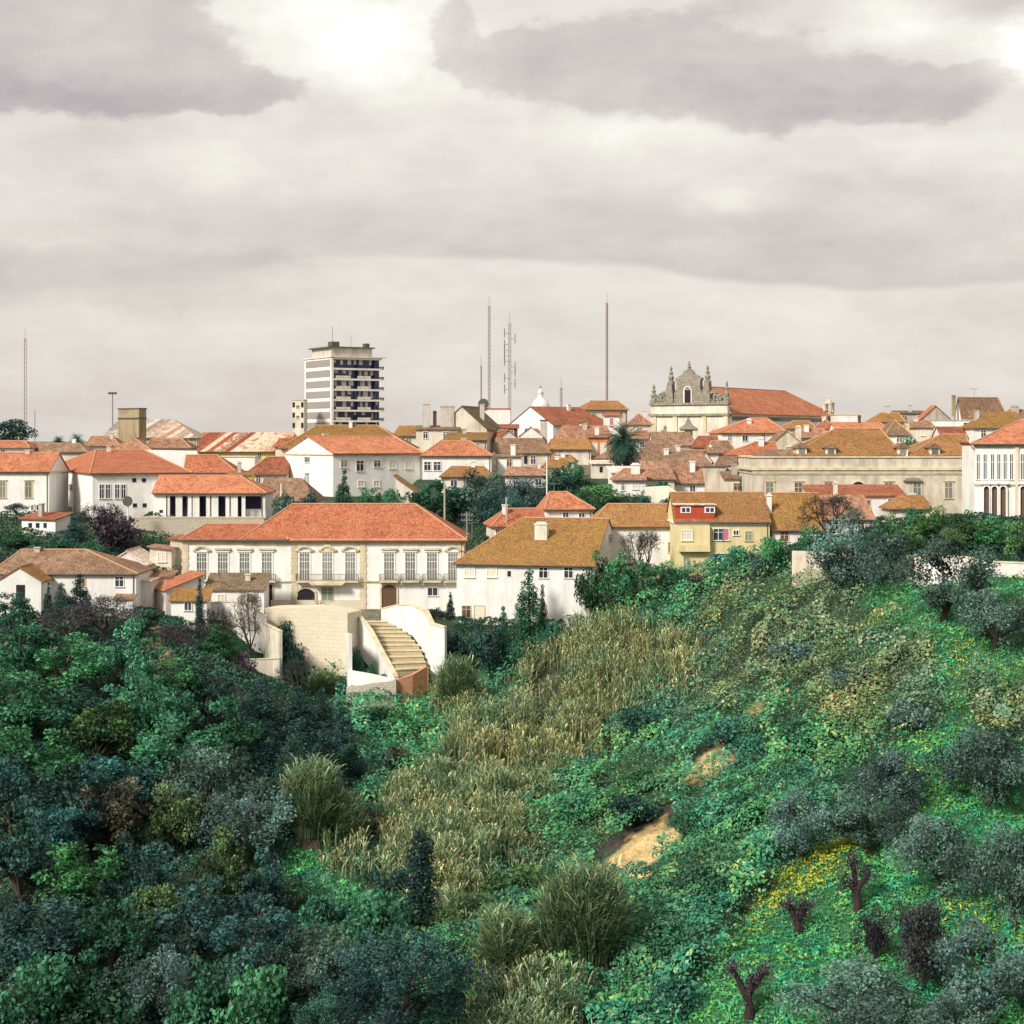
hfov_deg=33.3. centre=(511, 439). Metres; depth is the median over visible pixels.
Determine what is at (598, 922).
cane clump
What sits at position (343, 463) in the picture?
window
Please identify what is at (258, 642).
garden wall
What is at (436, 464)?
window
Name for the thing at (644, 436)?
house
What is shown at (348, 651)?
garden wall
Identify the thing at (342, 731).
conifer
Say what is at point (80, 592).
conifer
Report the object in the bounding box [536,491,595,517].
house
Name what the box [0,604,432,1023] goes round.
undergrowth
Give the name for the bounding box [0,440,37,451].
house
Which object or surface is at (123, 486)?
window
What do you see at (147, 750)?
tree
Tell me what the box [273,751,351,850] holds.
cane clump
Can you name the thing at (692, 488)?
window
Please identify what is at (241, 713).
conifer
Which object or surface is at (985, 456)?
window
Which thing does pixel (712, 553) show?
garage door
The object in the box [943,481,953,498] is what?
window
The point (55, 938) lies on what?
tree
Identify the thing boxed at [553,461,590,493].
garden tree
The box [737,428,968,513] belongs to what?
mansion
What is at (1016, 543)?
garden tree
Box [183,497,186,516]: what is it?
window
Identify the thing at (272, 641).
garden wall
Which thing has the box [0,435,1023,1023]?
ground
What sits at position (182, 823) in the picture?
garden tree
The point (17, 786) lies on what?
tree
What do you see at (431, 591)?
window
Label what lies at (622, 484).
window
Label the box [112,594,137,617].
shed
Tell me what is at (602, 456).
house
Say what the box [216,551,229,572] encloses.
window
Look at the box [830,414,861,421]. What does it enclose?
house
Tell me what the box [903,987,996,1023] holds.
olive tree
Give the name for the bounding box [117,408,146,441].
stone tower
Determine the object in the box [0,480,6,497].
window
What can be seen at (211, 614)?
bare tree
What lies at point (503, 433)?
house
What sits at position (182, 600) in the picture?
shed
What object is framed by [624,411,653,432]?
house
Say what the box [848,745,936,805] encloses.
olive tree
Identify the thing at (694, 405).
church
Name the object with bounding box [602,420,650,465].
palm tree
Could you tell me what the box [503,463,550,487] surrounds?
house
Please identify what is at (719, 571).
bush
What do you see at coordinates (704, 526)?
yellow house
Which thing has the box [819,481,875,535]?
house
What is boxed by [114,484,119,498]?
window
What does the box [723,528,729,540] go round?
window
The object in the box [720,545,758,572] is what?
bush
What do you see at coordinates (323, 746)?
conifer
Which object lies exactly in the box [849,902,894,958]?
bush
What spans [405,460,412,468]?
window
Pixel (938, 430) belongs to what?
house
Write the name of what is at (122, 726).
tree
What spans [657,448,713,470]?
house
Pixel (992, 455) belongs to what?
window
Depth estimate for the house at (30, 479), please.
299.30 m
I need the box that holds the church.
[648,361,834,439]
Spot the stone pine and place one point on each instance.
(14, 508)
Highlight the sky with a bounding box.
[0,0,1023,441]
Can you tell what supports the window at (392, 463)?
in the house at (368, 462)
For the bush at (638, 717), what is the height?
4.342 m
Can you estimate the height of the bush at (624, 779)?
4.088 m
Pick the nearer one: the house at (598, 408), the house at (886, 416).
the house at (886, 416)
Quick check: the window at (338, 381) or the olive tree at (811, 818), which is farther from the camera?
the window at (338, 381)
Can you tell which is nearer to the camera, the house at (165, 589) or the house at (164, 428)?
the house at (165, 589)
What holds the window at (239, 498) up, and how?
in the portico house at (210, 496)
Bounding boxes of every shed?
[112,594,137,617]
[146,544,178,569]
[147,562,178,582]
[168,588,213,629]
[204,573,270,612]
[498,424,519,437]
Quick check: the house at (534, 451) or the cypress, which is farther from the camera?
the house at (534, 451)
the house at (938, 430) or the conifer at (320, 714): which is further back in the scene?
the house at (938, 430)
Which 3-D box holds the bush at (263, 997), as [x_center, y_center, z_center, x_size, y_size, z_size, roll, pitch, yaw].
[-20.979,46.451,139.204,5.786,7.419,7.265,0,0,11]
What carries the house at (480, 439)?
on the ground at (634, 843)
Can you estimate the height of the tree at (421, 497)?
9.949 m
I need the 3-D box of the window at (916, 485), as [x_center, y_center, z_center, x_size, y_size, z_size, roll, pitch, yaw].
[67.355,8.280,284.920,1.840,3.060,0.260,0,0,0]
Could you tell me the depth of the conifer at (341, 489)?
296.62 m
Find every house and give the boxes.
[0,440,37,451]
[0,450,69,516]
[0,547,155,615]
[0,562,53,620]
[34,439,94,459]
[65,445,192,521]
[85,433,122,448]
[103,419,201,445]
[111,437,152,449]
[117,546,153,565]
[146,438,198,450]
[151,475,276,518]
[155,570,206,614]
[167,534,183,570]
[184,454,244,474]
[197,432,296,460]
[221,456,260,470]
[226,461,256,480]
[248,456,289,483]
[262,473,325,510]
[273,438,291,455]
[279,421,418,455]
[283,434,422,496]
[393,474,417,502]
[394,425,415,444]
[414,403,459,451]
[420,438,493,479]
[439,461,492,492]
[443,429,487,449]
[452,517,612,626]
[454,404,502,451]
[483,504,544,537]
[485,408,510,423]
[491,429,516,451]
[495,438,551,468]
[496,444,522,474]
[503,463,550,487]
[510,404,602,442]
[518,426,544,437]
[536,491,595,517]
[542,456,570,480]
[547,439,592,464]
[550,453,578,470]
[552,423,612,446]
[579,400,629,427]
[585,427,611,459]
[590,503,669,569]
[594,450,620,465]
[602,413,620,433]
[606,466,630,483]
[609,463,646,496]
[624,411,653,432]
[629,430,649,451]
[635,440,676,462]
[639,461,676,488]
[649,425,693,449]
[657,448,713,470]
[666,492,771,574]
[673,461,704,491]
[675,445,690,451]
[688,450,713,463]
[690,433,717,449]
[701,466,726,491]
[704,440,734,464]
[707,417,784,448]
[714,456,738,468]
[720,464,739,491]
[723,437,777,465]
[768,425,800,449]
[768,491,822,545]
[781,420,815,432]
[791,425,826,442]
[801,484,905,516]
[815,416,830,430]
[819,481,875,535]
[828,415,884,430]
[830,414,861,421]
[865,405,905,425]
[878,493,933,522]
[882,420,911,443]
[892,405,923,425]
[903,419,934,442]
[916,405,951,419]
[929,420,971,429]
[931,426,968,438]
[951,395,1004,419]
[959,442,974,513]
[962,410,1019,448]
[1005,405,1023,418]
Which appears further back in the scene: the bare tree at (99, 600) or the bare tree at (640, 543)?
the bare tree at (640, 543)
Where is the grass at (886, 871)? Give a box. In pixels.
[208,553,1023,1023]
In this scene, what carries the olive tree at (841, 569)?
on the ground at (634, 843)
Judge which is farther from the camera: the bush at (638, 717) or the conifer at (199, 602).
the conifer at (199, 602)
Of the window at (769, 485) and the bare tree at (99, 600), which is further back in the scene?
the window at (769, 485)
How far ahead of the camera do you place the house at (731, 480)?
302.10 m
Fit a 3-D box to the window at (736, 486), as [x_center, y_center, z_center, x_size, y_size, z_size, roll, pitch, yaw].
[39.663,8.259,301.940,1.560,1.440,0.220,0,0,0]
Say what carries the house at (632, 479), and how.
on the ground at (634, 843)
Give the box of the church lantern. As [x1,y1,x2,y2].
[532,384,549,406]
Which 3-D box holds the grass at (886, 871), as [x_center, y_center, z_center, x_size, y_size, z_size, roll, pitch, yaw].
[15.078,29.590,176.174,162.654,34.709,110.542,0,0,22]
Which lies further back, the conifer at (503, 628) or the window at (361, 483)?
the window at (361, 483)
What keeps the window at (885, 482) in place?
in the mansion
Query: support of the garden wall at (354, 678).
on the ground at (634, 843)
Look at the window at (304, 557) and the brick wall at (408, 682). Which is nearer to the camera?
the brick wall at (408, 682)
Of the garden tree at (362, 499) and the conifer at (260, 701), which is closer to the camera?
the conifer at (260, 701)
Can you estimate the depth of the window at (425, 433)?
359.94 m
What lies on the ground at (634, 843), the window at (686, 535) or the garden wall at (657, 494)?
the garden wall at (657, 494)
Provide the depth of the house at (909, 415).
424.00 m
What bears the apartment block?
on the ground at (634, 843)
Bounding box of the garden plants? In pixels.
[0,492,1023,668]
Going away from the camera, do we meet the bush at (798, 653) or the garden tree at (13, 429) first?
the bush at (798, 653)
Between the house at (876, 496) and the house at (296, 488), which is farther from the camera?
the house at (296, 488)
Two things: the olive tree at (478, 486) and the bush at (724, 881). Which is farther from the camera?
the olive tree at (478, 486)
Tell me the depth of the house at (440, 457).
326.00 m
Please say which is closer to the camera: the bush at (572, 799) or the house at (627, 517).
the bush at (572, 799)
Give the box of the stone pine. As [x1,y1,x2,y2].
[3,503,29,526]
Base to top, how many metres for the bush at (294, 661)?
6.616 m
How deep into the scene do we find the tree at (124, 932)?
149.06 m
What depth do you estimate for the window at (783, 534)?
246.78 m
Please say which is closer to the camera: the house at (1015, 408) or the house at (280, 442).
the house at (280, 442)
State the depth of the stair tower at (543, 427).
380.00 m
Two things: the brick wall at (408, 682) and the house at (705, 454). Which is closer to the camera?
the brick wall at (408, 682)
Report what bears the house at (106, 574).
on the ground at (634, 843)
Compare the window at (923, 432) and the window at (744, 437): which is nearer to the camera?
the window at (744, 437)
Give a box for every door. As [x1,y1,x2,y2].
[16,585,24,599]
[474,605,484,620]
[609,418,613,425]
[683,556,689,568]
[712,553,729,566]
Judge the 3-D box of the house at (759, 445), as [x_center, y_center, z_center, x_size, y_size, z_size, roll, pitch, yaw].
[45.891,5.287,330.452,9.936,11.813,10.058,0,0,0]
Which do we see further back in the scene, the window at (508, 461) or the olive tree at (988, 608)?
the window at (508, 461)
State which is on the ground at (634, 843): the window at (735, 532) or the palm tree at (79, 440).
the palm tree at (79, 440)
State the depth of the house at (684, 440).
354.39 m
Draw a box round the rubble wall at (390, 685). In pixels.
[346,679,396,711]
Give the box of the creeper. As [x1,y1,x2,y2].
[312,533,1001,1023]
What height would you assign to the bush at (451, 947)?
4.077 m
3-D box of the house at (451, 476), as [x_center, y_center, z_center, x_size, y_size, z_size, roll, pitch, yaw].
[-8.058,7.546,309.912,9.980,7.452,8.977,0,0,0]
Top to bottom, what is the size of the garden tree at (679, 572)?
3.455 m
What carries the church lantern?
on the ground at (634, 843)
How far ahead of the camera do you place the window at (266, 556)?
250.00 m
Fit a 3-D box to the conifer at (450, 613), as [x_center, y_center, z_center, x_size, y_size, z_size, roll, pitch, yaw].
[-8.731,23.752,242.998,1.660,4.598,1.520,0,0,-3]
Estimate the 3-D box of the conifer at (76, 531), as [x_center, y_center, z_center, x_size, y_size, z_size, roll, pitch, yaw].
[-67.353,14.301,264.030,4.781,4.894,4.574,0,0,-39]
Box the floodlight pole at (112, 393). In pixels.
[108,392,116,425]
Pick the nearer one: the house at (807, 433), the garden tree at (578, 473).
the garden tree at (578, 473)
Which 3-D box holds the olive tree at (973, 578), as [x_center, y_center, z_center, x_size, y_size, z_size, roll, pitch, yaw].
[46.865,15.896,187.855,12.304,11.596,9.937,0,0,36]
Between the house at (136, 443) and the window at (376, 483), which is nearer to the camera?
the window at (376, 483)
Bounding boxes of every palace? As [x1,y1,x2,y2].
[178,503,469,615]
[970,419,1023,521]
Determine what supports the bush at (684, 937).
on the ground at (634, 843)
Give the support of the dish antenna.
on the house at (499, 415)
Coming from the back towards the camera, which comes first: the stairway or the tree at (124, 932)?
the stairway
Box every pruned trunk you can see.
[717,950,774,1022]
[775,890,820,935]
[834,848,879,913]
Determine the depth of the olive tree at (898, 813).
150.28 m
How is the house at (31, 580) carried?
on the ground at (634, 843)
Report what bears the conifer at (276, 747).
on the ground at (634, 843)
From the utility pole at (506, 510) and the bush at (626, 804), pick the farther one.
the utility pole at (506, 510)
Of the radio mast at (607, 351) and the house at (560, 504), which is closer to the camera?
the house at (560, 504)
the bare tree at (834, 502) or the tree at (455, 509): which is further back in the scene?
the tree at (455, 509)
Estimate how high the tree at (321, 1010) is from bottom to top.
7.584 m
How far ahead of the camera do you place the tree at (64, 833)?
168.51 m
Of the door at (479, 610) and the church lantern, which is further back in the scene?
the church lantern
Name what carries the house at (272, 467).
on the ground at (634, 843)
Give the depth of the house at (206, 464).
331.82 m
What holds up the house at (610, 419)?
on the ground at (634, 843)
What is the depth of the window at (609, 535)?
252.63 m
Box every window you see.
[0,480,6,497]
[23,480,33,497]
[68,483,72,490]
[79,578,85,586]
[99,484,104,498]
[105,484,110,498]
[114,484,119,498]
[114,576,124,586]
[120,484,125,498]
[157,552,166,562]
[170,497,175,516]
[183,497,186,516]
[183,602,192,610]
[194,551,208,580]
[200,497,205,516]
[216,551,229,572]
[217,594,225,600]
[219,497,224,516]
[237,551,251,572]
[238,497,241,516]
[246,497,260,508]
[256,475,260,482]
[260,551,273,580]
[297,551,311,580]
[304,456,309,462]
[320,551,333,580]
[321,587,333,600]
[334,359,378,368]
[334,370,378,378]
[334,380,378,388]
[334,391,378,399]
[334,401,378,409]
[334,412,378,419]
[336,422,378,424]
[340,460,347,467]
[343,551,356,580]
[356,460,363,471]
[357,480,364,487]
[373,460,380,467]
[373,480,379,487]
[382,551,395,580]
[389,460,396,468]
[403,551,416,580]
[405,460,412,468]
[422,431,427,438]
[423,461,431,470]
[425,551,438,580]
[426,587,438,595]
[433,461,441,470]
[446,551,459,580]
[450,480,457,486]
[461,605,471,617]
[463,568,475,577]
[486,568,497,577]
[506,459,511,466]
[530,456,536,464]
[538,567,548,578]
[562,512,568,516]
[563,567,573,578]
[591,443,596,454]
[600,443,606,454]
[608,533,612,543]
[620,483,624,490]
[632,483,638,489]
[681,530,692,540]
[689,485,695,491]
[713,528,723,540]
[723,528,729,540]
[727,435,732,441]
[732,530,739,535]
[733,483,739,490]
[742,435,748,441]
[745,531,752,540]
[765,481,774,498]
[780,531,789,541]
[793,481,802,491]
[851,480,864,483]
[884,481,893,483]
[896,436,902,442]
[912,481,921,494]
[921,430,925,435]
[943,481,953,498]
[975,454,980,479]
[981,430,985,436]
[982,454,987,479]
[990,453,994,479]
[996,453,1001,479]
[1002,453,1007,479]
[1008,453,1013,479]
[1019,453,1023,479]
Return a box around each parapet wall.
[147,450,197,466]
[358,615,398,678]
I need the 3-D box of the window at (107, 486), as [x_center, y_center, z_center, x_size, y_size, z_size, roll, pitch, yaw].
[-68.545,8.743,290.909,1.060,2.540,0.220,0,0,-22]
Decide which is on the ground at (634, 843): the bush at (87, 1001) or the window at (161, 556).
the bush at (87, 1001)
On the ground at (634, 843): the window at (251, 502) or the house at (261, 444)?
the house at (261, 444)
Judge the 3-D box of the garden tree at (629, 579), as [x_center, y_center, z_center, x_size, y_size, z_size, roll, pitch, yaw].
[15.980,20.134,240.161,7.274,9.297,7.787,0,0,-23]
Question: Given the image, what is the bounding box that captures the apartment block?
[291,399,307,435]
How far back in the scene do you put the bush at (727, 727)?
183.12 m
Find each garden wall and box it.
[211,601,266,653]
[245,657,279,684]
[263,623,282,679]
[346,633,351,679]
[347,670,394,685]
[381,604,446,683]
[645,486,676,502]
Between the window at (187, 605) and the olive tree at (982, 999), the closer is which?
the olive tree at (982, 999)
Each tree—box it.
[0,418,38,439]
[0,531,35,549]
[0,592,34,627]
[0,614,58,689]
[0,669,52,731]
[0,724,85,787]
[0,747,37,836]
[0,794,56,905]
[0,892,90,971]
[8,631,111,693]
[20,759,110,826]
[27,604,103,638]
[28,538,75,548]
[30,841,130,923]
[31,792,102,859]
[34,684,125,752]
[53,435,63,442]
[59,696,139,765]
[65,894,155,970]
[66,593,145,640]
[68,776,156,853]
[69,432,84,443]
[73,501,125,545]
[76,753,160,809]
[82,617,166,690]
[93,942,194,1023]
[102,832,177,921]
[105,669,189,744]
[113,614,155,641]
[127,715,210,784]
[128,883,188,938]
[139,741,265,838]
[141,682,200,741]
[143,623,217,649]
[143,657,209,713]
[144,779,206,854]
[149,873,249,969]
[150,631,198,646]
[171,665,235,729]
[191,777,296,861]
[193,837,247,913]
[195,605,230,637]
[198,693,272,768]
[209,817,253,872]
[209,888,301,976]
[223,586,262,655]
[234,847,290,919]
[250,921,370,1003]
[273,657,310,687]
[290,973,385,1023]
[330,922,501,1023]
[357,487,387,502]
[379,488,406,502]
[405,479,450,518]
[445,482,472,525]
[447,467,521,526]
[465,620,512,679]
[475,482,529,520]
[506,477,550,507]
[537,468,577,494]
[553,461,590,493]
[573,488,602,509]
[574,549,612,622]
[578,484,624,510]
[600,550,651,608]
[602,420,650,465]
[615,528,660,587]
[642,563,685,598]
[665,568,690,587]
[758,536,786,577]
[766,787,840,860]
[773,953,943,1023]
[790,524,829,561]
[796,492,865,542]
[806,506,911,595]
[823,778,922,854]
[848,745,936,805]
[858,520,885,548]
[867,512,912,540]
[883,532,1000,623]
[884,811,1004,900]
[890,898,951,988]
[893,526,923,554]
[901,435,916,445]
[902,506,926,536]
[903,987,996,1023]
[906,505,948,537]
[921,916,1023,1016]
[925,722,1023,806]
[936,527,966,552]
[948,509,996,542]
[949,587,1023,650]
[960,819,1023,923]
[972,515,1015,551]
[1003,521,1023,559]
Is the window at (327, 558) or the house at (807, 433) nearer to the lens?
the window at (327, 558)
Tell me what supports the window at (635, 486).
in the house at (632, 479)
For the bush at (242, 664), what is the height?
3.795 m
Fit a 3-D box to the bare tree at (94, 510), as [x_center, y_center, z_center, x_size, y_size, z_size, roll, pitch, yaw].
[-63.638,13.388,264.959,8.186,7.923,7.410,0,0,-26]
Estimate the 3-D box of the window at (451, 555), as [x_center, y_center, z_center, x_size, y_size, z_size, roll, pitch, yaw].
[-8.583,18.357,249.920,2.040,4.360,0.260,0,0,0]
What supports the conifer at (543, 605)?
on the ground at (634, 843)
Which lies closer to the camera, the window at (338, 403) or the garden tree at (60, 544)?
the garden tree at (60, 544)
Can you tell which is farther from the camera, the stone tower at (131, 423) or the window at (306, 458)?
the stone tower at (131, 423)
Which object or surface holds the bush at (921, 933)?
on the ground at (634, 843)
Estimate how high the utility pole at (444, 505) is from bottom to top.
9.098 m
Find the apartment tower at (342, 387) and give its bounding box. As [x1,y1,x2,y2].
[303,326,385,430]
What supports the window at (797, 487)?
in the mansion
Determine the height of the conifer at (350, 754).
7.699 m
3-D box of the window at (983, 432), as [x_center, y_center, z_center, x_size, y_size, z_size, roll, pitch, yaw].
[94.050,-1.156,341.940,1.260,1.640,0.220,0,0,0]
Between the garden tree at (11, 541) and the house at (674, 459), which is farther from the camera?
the house at (674, 459)
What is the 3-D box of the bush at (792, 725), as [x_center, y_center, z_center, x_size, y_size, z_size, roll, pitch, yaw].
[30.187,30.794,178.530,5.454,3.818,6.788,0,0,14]
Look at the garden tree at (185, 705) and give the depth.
196.49 m
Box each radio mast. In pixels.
[24,338,26,440]
[480,366,481,398]
[488,306,489,399]
[504,323,515,422]
[606,303,607,399]
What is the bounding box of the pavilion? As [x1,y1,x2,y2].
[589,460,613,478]
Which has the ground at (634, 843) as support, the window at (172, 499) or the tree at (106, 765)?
the tree at (106, 765)
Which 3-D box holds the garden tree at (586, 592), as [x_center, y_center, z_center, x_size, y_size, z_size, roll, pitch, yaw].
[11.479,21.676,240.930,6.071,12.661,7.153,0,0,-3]
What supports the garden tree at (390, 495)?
on the ground at (634, 843)
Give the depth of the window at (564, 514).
266.44 m
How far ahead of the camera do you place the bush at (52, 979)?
141.60 m
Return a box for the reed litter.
[311,621,720,1023]
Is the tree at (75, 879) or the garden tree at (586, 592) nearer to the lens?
the tree at (75, 879)
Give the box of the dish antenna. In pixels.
[478,399,488,408]
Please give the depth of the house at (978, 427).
344.00 m
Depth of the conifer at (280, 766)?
182.20 m
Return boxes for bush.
[0,951,81,1023]
[46,967,154,1023]
[79,538,104,552]
[88,503,144,551]
[136,609,167,622]
[158,615,181,628]
[161,962,228,1023]
[209,963,291,1023]
[226,651,257,675]
[271,490,295,515]
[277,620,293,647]
[282,637,304,678]
[295,892,351,937]
[297,489,317,502]
[340,887,424,963]
[344,774,381,798]
[352,647,366,672]
[352,705,391,728]
[367,661,377,674]
[371,746,411,768]
[377,867,408,907]
[381,707,421,734]
[428,607,446,619]
[433,934,473,967]
[447,630,470,664]
[477,861,548,905]
[502,636,526,667]
[531,620,561,650]
[540,787,602,825]
[606,792,662,826]
[613,763,661,794]
[617,706,669,738]
[628,495,651,502]
[640,915,704,964]
[640,974,705,1020]
[641,477,671,499]
[667,808,724,838]
[669,865,739,907]
[686,574,711,593]
[699,714,770,753]
[705,565,730,583]
[711,789,769,824]
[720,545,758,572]
[745,552,771,573]
[764,639,820,663]
[776,717,826,750]
[824,662,876,686]
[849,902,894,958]
[886,696,932,729]
[1009,596,1023,616]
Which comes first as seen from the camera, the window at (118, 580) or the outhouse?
the window at (118, 580)
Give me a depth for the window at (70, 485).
314.64 m
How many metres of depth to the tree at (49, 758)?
179.66 m
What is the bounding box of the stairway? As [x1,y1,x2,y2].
[366,620,428,689]
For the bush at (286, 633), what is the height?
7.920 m
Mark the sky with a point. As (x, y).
(813, 201)
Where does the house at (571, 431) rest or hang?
on the ground at (634, 843)
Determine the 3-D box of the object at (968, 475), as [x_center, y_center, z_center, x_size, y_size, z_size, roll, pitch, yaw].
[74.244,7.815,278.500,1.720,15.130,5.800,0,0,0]
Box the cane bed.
[309,599,721,1023]
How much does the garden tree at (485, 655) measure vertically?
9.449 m
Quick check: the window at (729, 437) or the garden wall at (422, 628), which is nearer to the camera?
the garden wall at (422, 628)
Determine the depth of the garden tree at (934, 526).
215.55 m
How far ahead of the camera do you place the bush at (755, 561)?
224.99 m
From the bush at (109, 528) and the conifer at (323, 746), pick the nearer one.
the conifer at (323, 746)
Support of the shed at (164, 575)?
on the ground at (634, 843)
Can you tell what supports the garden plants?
on the ground at (634, 843)
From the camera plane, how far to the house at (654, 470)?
305.53 m
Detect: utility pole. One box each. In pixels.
[444,485,445,519]
[461,512,472,549]
[505,497,506,522]
[546,457,547,494]
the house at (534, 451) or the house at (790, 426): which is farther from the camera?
the house at (790, 426)
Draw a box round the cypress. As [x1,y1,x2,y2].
[404,829,439,932]
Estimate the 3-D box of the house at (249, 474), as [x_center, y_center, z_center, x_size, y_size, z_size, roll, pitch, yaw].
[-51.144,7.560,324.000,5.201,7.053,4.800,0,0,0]
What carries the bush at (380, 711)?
on the ground at (634, 843)
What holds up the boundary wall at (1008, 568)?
on the ground at (634, 843)
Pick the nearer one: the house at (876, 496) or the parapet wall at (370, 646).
the parapet wall at (370, 646)
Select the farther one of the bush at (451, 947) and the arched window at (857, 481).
the arched window at (857, 481)
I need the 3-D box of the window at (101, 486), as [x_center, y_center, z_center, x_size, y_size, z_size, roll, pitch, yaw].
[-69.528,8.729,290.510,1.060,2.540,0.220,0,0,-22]
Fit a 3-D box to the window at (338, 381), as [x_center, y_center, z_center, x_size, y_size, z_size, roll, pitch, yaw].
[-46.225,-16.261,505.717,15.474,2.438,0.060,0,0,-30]
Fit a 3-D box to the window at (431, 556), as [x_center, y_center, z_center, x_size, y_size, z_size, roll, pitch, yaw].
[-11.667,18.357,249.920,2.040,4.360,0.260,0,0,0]
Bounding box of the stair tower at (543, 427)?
[540,420,547,443]
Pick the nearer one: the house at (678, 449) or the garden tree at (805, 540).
the garden tree at (805, 540)
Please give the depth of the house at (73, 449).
353.34 m
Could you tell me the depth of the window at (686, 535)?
244.98 m
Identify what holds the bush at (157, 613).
on the ground at (634, 843)
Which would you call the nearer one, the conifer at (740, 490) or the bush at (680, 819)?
the bush at (680, 819)
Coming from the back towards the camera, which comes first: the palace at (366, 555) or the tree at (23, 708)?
the palace at (366, 555)
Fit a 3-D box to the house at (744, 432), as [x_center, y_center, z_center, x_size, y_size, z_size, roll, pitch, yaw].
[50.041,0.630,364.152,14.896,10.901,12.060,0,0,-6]
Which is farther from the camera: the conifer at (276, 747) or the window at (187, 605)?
the window at (187, 605)
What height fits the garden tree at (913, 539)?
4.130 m
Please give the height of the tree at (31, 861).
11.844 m
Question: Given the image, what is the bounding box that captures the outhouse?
[18,503,73,535]
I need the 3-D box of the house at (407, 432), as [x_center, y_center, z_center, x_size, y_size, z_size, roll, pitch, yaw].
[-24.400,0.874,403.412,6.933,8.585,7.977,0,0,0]
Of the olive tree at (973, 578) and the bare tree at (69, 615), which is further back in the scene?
the bare tree at (69, 615)
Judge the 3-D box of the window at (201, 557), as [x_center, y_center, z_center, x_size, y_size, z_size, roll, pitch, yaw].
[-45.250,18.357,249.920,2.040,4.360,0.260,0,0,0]
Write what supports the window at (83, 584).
in the house at (106, 574)
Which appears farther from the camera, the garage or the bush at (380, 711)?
the garage
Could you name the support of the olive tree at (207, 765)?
on the ground at (634, 843)
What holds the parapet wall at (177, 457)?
on the house at (100, 477)
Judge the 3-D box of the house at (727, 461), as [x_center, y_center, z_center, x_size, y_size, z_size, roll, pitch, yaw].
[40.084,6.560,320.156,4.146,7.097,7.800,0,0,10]
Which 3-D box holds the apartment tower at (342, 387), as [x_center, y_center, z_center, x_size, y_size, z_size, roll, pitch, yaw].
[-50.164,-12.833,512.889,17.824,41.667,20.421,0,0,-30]
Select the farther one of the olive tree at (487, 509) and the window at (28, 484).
the window at (28, 484)
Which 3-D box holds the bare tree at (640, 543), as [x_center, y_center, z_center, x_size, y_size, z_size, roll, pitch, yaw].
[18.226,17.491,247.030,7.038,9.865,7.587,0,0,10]
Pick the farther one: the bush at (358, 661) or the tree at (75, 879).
the bush at (358, 661)
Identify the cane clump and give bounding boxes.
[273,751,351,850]
[303,666,340,698]
[326,782,368,848]
[431,650,482,710]
[467,899,541,991]
[525,863,587,979]
[535,844,639,982]
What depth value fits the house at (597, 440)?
360.00 m
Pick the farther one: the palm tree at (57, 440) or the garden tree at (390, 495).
the palm tree at (57, 440)
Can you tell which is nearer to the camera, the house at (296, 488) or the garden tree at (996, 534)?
the garden tree at (996, 534)
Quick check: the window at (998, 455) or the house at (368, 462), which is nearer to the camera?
the window at (998, 455)
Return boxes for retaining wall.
[130,517,264,536]
[265,604,361,675]
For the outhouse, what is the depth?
271.63 m
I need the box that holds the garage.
[140,577,160,610]
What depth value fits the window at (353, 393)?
505.50 m
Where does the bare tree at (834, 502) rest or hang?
on the ground at (634, 843)
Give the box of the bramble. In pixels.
[635,545,1023,755]
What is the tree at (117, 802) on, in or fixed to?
on the ground at (634, 843)
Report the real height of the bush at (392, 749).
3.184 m
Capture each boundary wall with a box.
[792,551,913,587]
[914,554,1023,585]
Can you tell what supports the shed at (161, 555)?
on the ground at (634, 843)
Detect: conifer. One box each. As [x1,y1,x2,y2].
[41,583,54,621]
[48,582,72,622]
[60,517,86,545]
[67,574,95,623]
[193,577,204,639]
[199,624,244,663]
[233,696,270,759]
[240,678,282,739]
[241,721,286,777]
[263,748,294,805]
[270,685,320,745]
[277,716,314,778]
[301,687,339,755]
[309,721,349,789]
[326,699,356,760]
[334,469,353,502]
[336,726,368,784]
[445,592,455,620]
[495,606,512,663]
[510,568,545,647]
[538,584,547,627]
[739,470,741,491]
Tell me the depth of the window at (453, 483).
306.00 m
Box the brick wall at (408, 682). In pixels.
[395,666,426,702]
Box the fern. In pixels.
[437,734,688,950]
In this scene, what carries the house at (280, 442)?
on the ground at (634, 843)
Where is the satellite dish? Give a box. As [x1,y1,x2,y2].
[123,496,132,521]
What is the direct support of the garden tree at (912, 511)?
on the ground at (634, 843)
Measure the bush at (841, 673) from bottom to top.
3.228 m
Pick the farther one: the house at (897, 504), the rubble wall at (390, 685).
the house at (897, 504)
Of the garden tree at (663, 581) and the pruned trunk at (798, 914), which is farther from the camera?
the garden tree at (663, 581)
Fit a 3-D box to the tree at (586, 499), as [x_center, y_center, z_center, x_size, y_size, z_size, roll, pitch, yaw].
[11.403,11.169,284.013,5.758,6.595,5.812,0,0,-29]
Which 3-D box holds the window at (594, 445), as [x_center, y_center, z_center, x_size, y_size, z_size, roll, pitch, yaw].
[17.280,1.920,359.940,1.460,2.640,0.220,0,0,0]
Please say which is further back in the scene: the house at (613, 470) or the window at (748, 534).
the house at (613, 470)
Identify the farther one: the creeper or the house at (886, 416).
the house at (886, 416)
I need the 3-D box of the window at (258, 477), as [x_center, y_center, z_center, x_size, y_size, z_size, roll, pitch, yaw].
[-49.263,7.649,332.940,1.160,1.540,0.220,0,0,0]

